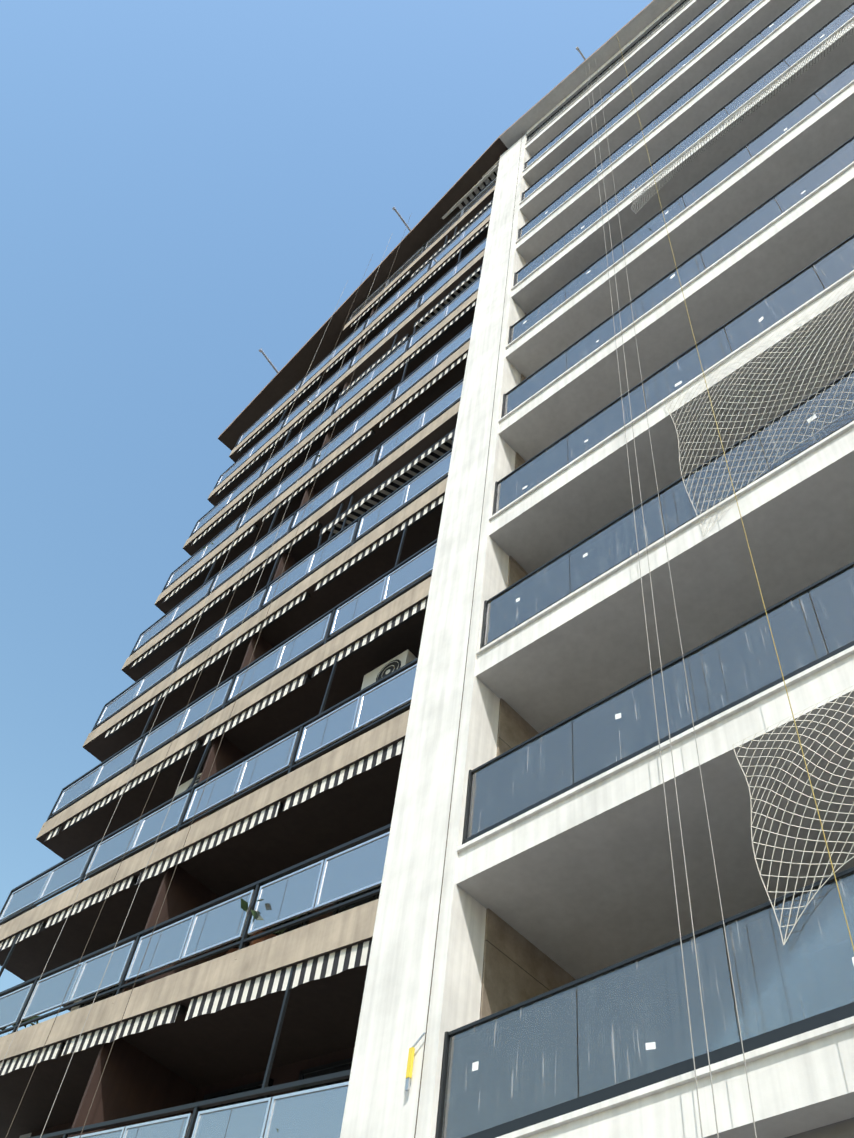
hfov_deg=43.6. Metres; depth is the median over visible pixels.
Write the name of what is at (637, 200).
safety nets
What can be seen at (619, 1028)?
building balustrades
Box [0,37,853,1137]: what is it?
ropes and davits
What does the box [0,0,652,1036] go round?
sky
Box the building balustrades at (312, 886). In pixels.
[0,176,496,1137]
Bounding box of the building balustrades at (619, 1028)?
[435,0,853,1137]
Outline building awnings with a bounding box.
[0,200,492,1087]
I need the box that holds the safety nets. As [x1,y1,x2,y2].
[631,19,853,944]
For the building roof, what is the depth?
32.92 m
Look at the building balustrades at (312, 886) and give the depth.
16.22 m
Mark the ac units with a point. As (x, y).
(390, 666)
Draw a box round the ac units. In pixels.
[174,650,415,796]
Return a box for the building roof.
[218,137,507,450]
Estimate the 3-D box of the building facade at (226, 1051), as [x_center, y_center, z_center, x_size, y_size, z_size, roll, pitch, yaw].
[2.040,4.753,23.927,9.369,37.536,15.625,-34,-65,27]
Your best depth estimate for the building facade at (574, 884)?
12.01 m
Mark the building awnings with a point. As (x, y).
(310, 970)

